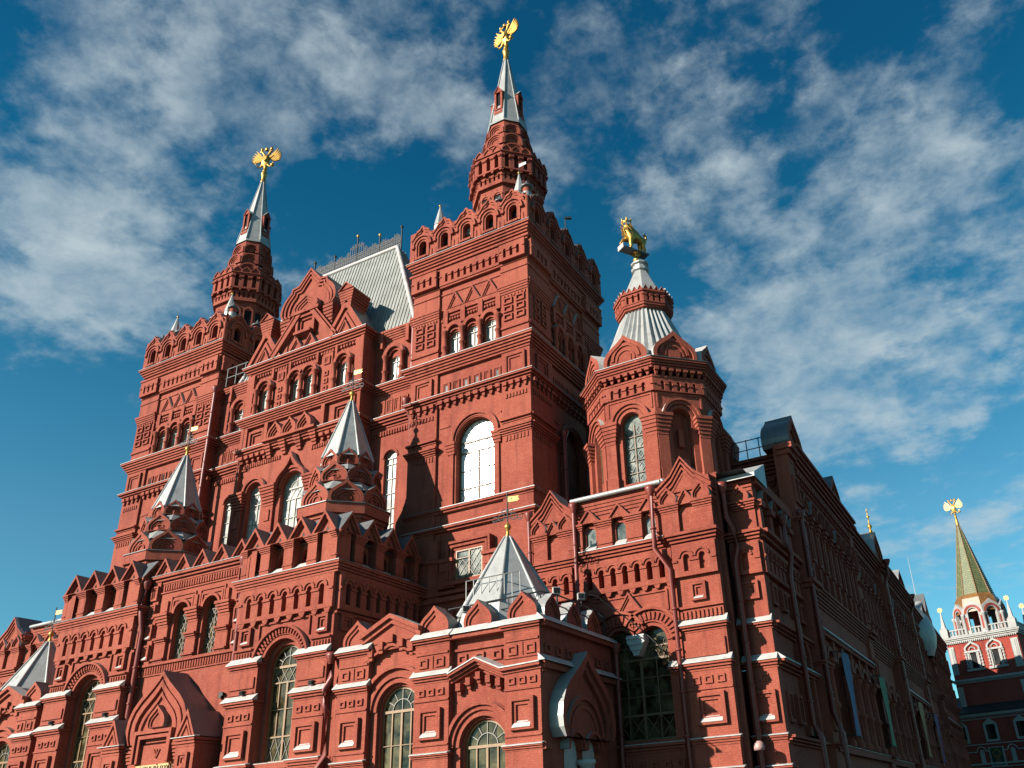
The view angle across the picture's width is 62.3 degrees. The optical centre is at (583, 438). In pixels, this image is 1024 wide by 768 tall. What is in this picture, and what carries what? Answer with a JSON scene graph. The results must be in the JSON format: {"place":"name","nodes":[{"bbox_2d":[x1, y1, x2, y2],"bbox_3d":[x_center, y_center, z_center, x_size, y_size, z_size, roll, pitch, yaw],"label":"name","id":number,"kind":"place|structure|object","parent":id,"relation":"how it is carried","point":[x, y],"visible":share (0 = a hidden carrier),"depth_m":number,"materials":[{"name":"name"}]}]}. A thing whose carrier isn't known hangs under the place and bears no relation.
{"place":"outdoors","nodes":[
{"label":"outdoors","id":0,"kind":"place"},
{"bbox_2d":[0,0,1023,697],"label":"sky","id":1,"kind":"structure","parent":0,"point":[826,197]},
{"bbox_2d":[937,516,1023,706],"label":"gate tower","id":2,"kind":"structure","parent":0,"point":[987,660],"depth_m":111.06,"materials":[{"name":"brick"}]},
{"bbox_2d":[944,498,961,515],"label":"eagle statue","id":3,"kind":"object","parent":2,"relation":"on","point":[952,507],"visible":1,"depth_m":121.07,"materials":[{"name":"gold metal"}]},
{"bbox_2d":[964,641,985,671],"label":"window","id":4,"kind":"structure","parent":2,"relation":"in","point":[975,659],"depth_m":110.77,"materials":[{"name":"white glass"}]},
{"bbox_2d":[986,637,1008,668],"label":"window","id":5,"kind":"structure","parent":2,"relation":"in","point":[996,656],"depth_m":109.16,"materials":[{"name":"white glass"}]},
{"label":"ground","id":6,"kind":"structure","parent":0,"visible":0},
{"bbox_2d":[0,48,971,767],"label":"museum","id":7,"kind":"structure","parent":6,"relation":"on","point":[306,548],"depth_m":45.27,"materials":[{"name":"red brick"}]},
{"bbox_2d":[0,744,9,767],"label":"window","id":8,"kind":"structure","parent":7,"relation":"in","point":[4,750],"depth_m":47.46,"materials":[{"name":"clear glass"}]},
{"bbox_2d":[44,607,62,641],"bbox_3d":[-34.560,12.183,54.870,1.544,2.350,0.323,-15,-27,24],"label":"weather vane","id":9,"kind":"object","parent":7,"relation":"attached to","point":[51,633],"visible":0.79,"depth_m":54.93,"materials":[{"name":"metal"}]},
{"bbox_2d":[70,680,99,767],"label":"window","id":10,"kind":"structure","parent":7,"relation":"in","point":[88,702],"depth_m":45.39,"materials":[{"name":"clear glass"}]},
{"bbox_2d":[159,433,164,450],"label":"window","id":11,"kind":"structure","parent":7,"relation":"in","point":[163,436],"depth_m":62.01,"materials":[{"name":"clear glass"}]},
{"bbox_2d":[171,429,177,446],"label":"window","id":12,"kind":"structure","parent":7,"relation":"in","point":[175,432],"depth_m":61.50,"materials":[{"name":"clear glass"}]},
{"bbox_2d":[173,604,187,658],"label":"window","id":13,"kind":"structure","parent":7,"relation":"in","point":[182,623],"depth_m":44.82,"materials":[{"name":"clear glass"}]},
{"bbox_2d":[183,424,189,442],"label":"window","id":14,"kind":"structure","parent":7,"relation":"in","point":[187,428],"depth_m":61.03,"materials":[{"name":"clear glass"}]},
{"bbox_2d":[179,424,197,455],"bbox_3d":[-25.703,0.175,54.868,1.544,2.350,0.323,-15,-27,24],"label":"weather vane","id":15,"kind":"object","parent":7,"relation":"attached to","point":[187,448],"visible":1,"depth_m":54.88,"materials":[{"name":"metal"}]},
{"bbox_2d":[202,598,217,653],"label":"window","id":16,"kind":"structure","parent":7,"relation":"in","point":[212,617],"depth_m":43.93,"materials":[{"name":"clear glass"}]},
{"bbox_2d":[221,500,230,544],"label":"window","id":17,"kind":"structure","parent":7,"relation":"in","point":[227,512],"depth_m":56.41,"materials":[{"name":"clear glass"}]},
{"bbox_2d":[236,409,243,430],"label":"window","id":18,"kind":"structure","parent":7,"relation":"in","point":[240,415],"depth_m":59.60,"materials":[{"name":"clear glass"}]},
{"bbox_2d":[246,484,260,539],"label":"window","id":19,"kind":"structure","parent":7,"relation":"in","point":[255,504],"depth_m":54.32,"materials":[{"name":"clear glass"}]},
{"bbox_2d":[261,390,267,411],"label":"window","id":20,"kind":"structure","parent":7,"relation":"in","point":[265,394],"depth_m":57.45,"materials":[{"name":"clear glass"}]},
{"bbox_2d":[252,146,281,171],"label":"eagle statue","id":21,"kind":"object","parent":7,"relation":"on","point":[264,160],"visible":1,"depth_m":77.47,"materials":[{"name":"gold metal"}]},
{"bbox_2d":[264,645,297,762],"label":"window","id":22,"kind":"structure","parent":7,"relation":"in","point":[284,672],"depth_m":39.43,"materials":[{"name":"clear glass"}]},
{"bbox_2d":[281,473,303,527],"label":"window","id":23,"kind":"structure","parent":7,"relation":"in","point":[294,489],"depth_m":53.06,"materials":[{"name":"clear glass"}]},
{"bbox_2d":[292,379,298,401],"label":"window","id":24,"kind":"structure","parent":7,"relation":"in","point":[296,383],"depth_m":56.31,"materials":[{"name":"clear glass"}]},
{"bbox_2d":[306,375,312,396],"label":"window","id":25,"kind":"structure","parent":7,"relation":"in","point":[309,381],"depth_m":55.81,"materials":[{"name":"white glass"}]},
{"bbox_2d":[340,363,346,385],"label":"window","id":26,"kind":"structure","parent":7,"relation":"in","point":[344,368],"depth_m":54.61,"materials":[{"name":"white glass"}]},
{"bbox_2d":[342,367,363,400],"bbox_3d":[-13.488,-3.098,49.219,1.544,2.350,0.323,-15,-27,24],"label":"weather vane","id":27,"kind":"object","parent":7,"relation":"attached to","point":[352,392],"visible":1,"depth_m":49.26,"materials":[{"name":"metal"}]},
{"bbox_2d":[384,451,395,528],"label":"window","id":28,"kind":"structure","parent":7,"relation":"in","point":[390,475],"depth_m":50.75,"materials":[{"name":"white glass"}]},
{"bbox_2d":[391,357,399,379],"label":"window","id":29,"kind":"structure","parent":7,"relation":"in","point":[395,370],"depth_m":53.93,"materials":[{"name":"white glass"}]},
{"bbox_2d":[381,687,413,767],"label":"window","id":30,"kind":"structure","parent":7,"relation":"in","point":[398,713],"depth_m":35.78,"materials":[{"name":"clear glass"}]},
{"bbox_2d":[451,332,459,353],"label":"window","id":31,"kind":"structure","parent":7,"relation":"in","point":[455,346],"depth_m":51.49,"materials":[{"name":"white glass"}]},
{"bbox_2d":[462,605,469,612],"bbox_3d":[-5.107,7.568,36.563,0.324,0.590,0.241,1,-25,-10],"label":"floodlight","id":32,"kind":"object","parent":7,"relation":"attached to","point":[465,608],"visible":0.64,"depth_m":36.53,"materials":[{"name":"white metal"}]},
{"bbox_2d":[456,546,481,579],"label":"window","id":33,"kind":"structure","parent":7,"relation":"in","point":[468,561],"depth_m":44.77,"materials":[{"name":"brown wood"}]},
{"bbox_2d":[468,326,477,347],"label":"window","id":34,"kind":"structure","parent":7,"relation":"in","point":[472,338],"depth_m":50.96,"materials":[{"name":"white glass"}]},
{"bbox_2d":[459,419,493,502],"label":"window","id":35,"kind":"structure","parent":7,"relation":"in","point":[476,444],"depth_m":47.77,"materials":[{"name":"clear glass"}]},
{"bbox_2d":[466,720,504,767],"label":"window","id":36,"kind":"structure","parent":7,"relation":"in","point":[484,743],"depth_m":33.58,"materials":[{"name":"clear glass"}]},
{"bbox_2d":[486,320,495,341],"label":"window","id":37,"kind":"structure","parent":7,"relation":"in","point":[490,328],"depth_m":50.44,"materials":[{"name":"white glass"}]},
{"bbox_2d":[494,18,518,49],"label":"eagle statue","id":38,"kind":"object","parent":7,"relation":"on","point":[504,38],"visible":1,"depth_m":66.43,"materials":[{"name":"gold metal"}]},
{"bbox_2d":[492,492,522,535],"bbox_3d":[-3.633,3.684,40.110,1.524,2.350,0.337,-15,-27,24],"label":"weather vane","id":39,"kind":"object","parent":7,"relation":"attached to","point":[507,526],"visible":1,"depth_m":40.13,"materials":[{"name":"metal"}]},
{"bbox_2d":[518,161,525,169],"bbox_3d":[-4.028,-17.705,55.141,0.580,0.850,0.052,-15,-27,24],"label":"roof flag","id":40,"kind":"object","parent":7,"relation":"attached to","point":[521,164],"visible":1,"depth_m":55.24,"materials":[{"name":"metal"}]},
{"bbox_2d":[448,570,604,635],"bbox_3d":[-2.572,7.817,38.225,5.109,2.370,5.463,-15,-27,24],"label":"roof guardrail","id":41,"kind":"object","parent":7,"relation":"on","point":[557,595],"visible":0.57,"depth_m":36.73,"materials":[{"name":"metal"}]},
{"bbox_2d":[552,587,560,600],"bbox_3d":[-1.166,6.677,36.060,0.322,0.590,0.240,1,-25,-10],"label":"floodlight","id":42,"kind":"object","parent":41,"relation":"attached to","point":[555,590],"visible":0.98,"depth_m":36.01,"materials":[{"name":"white metal"}]},
{"bbox_2d":[577,593,584,606],"bbox_3d":[-0.115,7.203,37.569,0.320,0.590,0.242,1,-25,-10],"label":"floodlight","id":43,"kind":"object","parent":41,"relation":"attached to","point":[581,596],"visible":1,"depth_m":37.53,"materials":[{"name":"white metal"}]},
{"bbox_2d":[564,216,571,227],"bbox_3d":[-1.053,-14.583,56.886,0.480,0.840,0.162,-2,-25,-2],"label":"security camera","id":44,"kind":"object","parent":7,"relation":"attached to","point":[568,218],"visible":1,"depth_m":56.96,"materials":[{"name":"metal"}]},
{"bbox_2d":[600,448,603,483],"bbox_3d":[1.190,1.426,45.703,0.077,4.030,1.160,5,-26,-17],"label":"window","id":45,"kind":"structure","parent":7,"relation":"in","point":[600,448],"depth_m":46.19,"materials":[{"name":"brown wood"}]},
{"bbox_2d":[547,587,674,660],"bbox_3d":[0.477,8.434,39.258,7.324,4.634,1.025,-14,-27,21],"label":"cable","id":46,"kind":"object","parent":7,"relation":"attached to","point":[623,616],"visible":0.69,"depth_m":39.13,"materials":[{"name":"metal"}]},
{"bbox_2d":[618,217,648,261],"bbox_3d":[3.144,-12.338,53.094,2.111,2.982,0.906,11,-28,-29],"label":"lion statue","id":47,"kind":"object","parent":7,"relation":"on","point":[630,234],"visible":0.98,"depth_m":52.89,"materials":[{"name":"metal"}]},
{"bbox_2d":[624,414,646,483],"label":"window","id":48,"kind":"structure","parent":7,"relation":"in","point":[633,436],"depth_m":44.13,"materials":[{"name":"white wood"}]},
{"bbox_2d":[614,627,675,742],"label":"window","id":49,"kind":"structure","parent":7,"relation":"in","point":[646,686],"depth_m":38.15,"materials":[{"name":"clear glass"}]},
{"bbox_2d":[754,741,764,750],"bbox_3d":[7.295,12.736,34.904,0.460,0.380,0.698,-15,-27,24],"label":"wall lamp","id":50,"kind":"object","parent":7,"relation":"attached to","point":[759,746],"visible":1,"depth_m":34.65,"materials":[{"name":"white glass"}]},
{"bbox_2d":[829,650,862,737],"bbox_3d":[13.809,13.630,44.789,0.970,4.319,1.800,-15,-27,24],"label":"banner","id":51,"kind":"object","parent":7,"relation":"attached to","point":[846,666],"visible":0.93,"depth_m":44.84,"materials":[{"name":"blue fabric"}]},
{"bbox_2d":[866,509,872,532],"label":"roof finial","id":52,"kind":"object","parent":7,"relation":"on","point":[869,526],"visible":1,"depth_m":72.94,"materials":[{"name":"gold metal"}]},
{"bbox_2d":[871,675,897,747],"bbox_3d":[19.123,17.601,54.183,0.970,4.319,2.000,-15,-27,24],"label":"banner","id":53,"kind":"object","parent":7,"relation":"attached to","point":[883,690],"visible":0.93,"depth_m":54.23,"materials":[{"name":"green fabric"}]},
{"bbox_2d":[914,701,932,757],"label":"banner","id":54,"kind":"object","parent":7,"relation":"attached to","point":[920,706],"visible":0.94,"depth_m":69.20,"materials":[{"name":"yellow fabric"}]},
{"bbox_2d":[928,713,946,762],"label":"banner","id":55,"kind":"object","parent":7,"relation":"attached to","point":[937,723],"visible":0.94,"depth_m":77.51,"materials":[{"name":"fabric"}]},
{"bbox_2d":[957,698,1023,767],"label":"gate building","id":56,"kind":"structure","parent":6,"relation":"on","point":[994,734],"depth_m":105.65,"materials":[{"name":"red brick"}]},
{"bbox_2d":[961,723,970,743],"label":"window","id":57,"kind":"structure","parent":56,"relation":"in","point":[967,737],"depth_m":107.76,"materials":[{"name":"white glass"}]},
{"bbox_2d":[983,718,1000,741],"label":"window","id":58,"kind":"structure","parent":56,"relation":"in","point":[993,733],"depth_m":106.01,"materials":[{"name":"white glass"}]},
{"bbox_2d":[1013,715,1023,738],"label":"window","id":59,"kind":"structure","parent":56,"relation":"in","point":[1020,724],"depth_m":104.11,"materials":[{"name":"white glass"}]}
]}

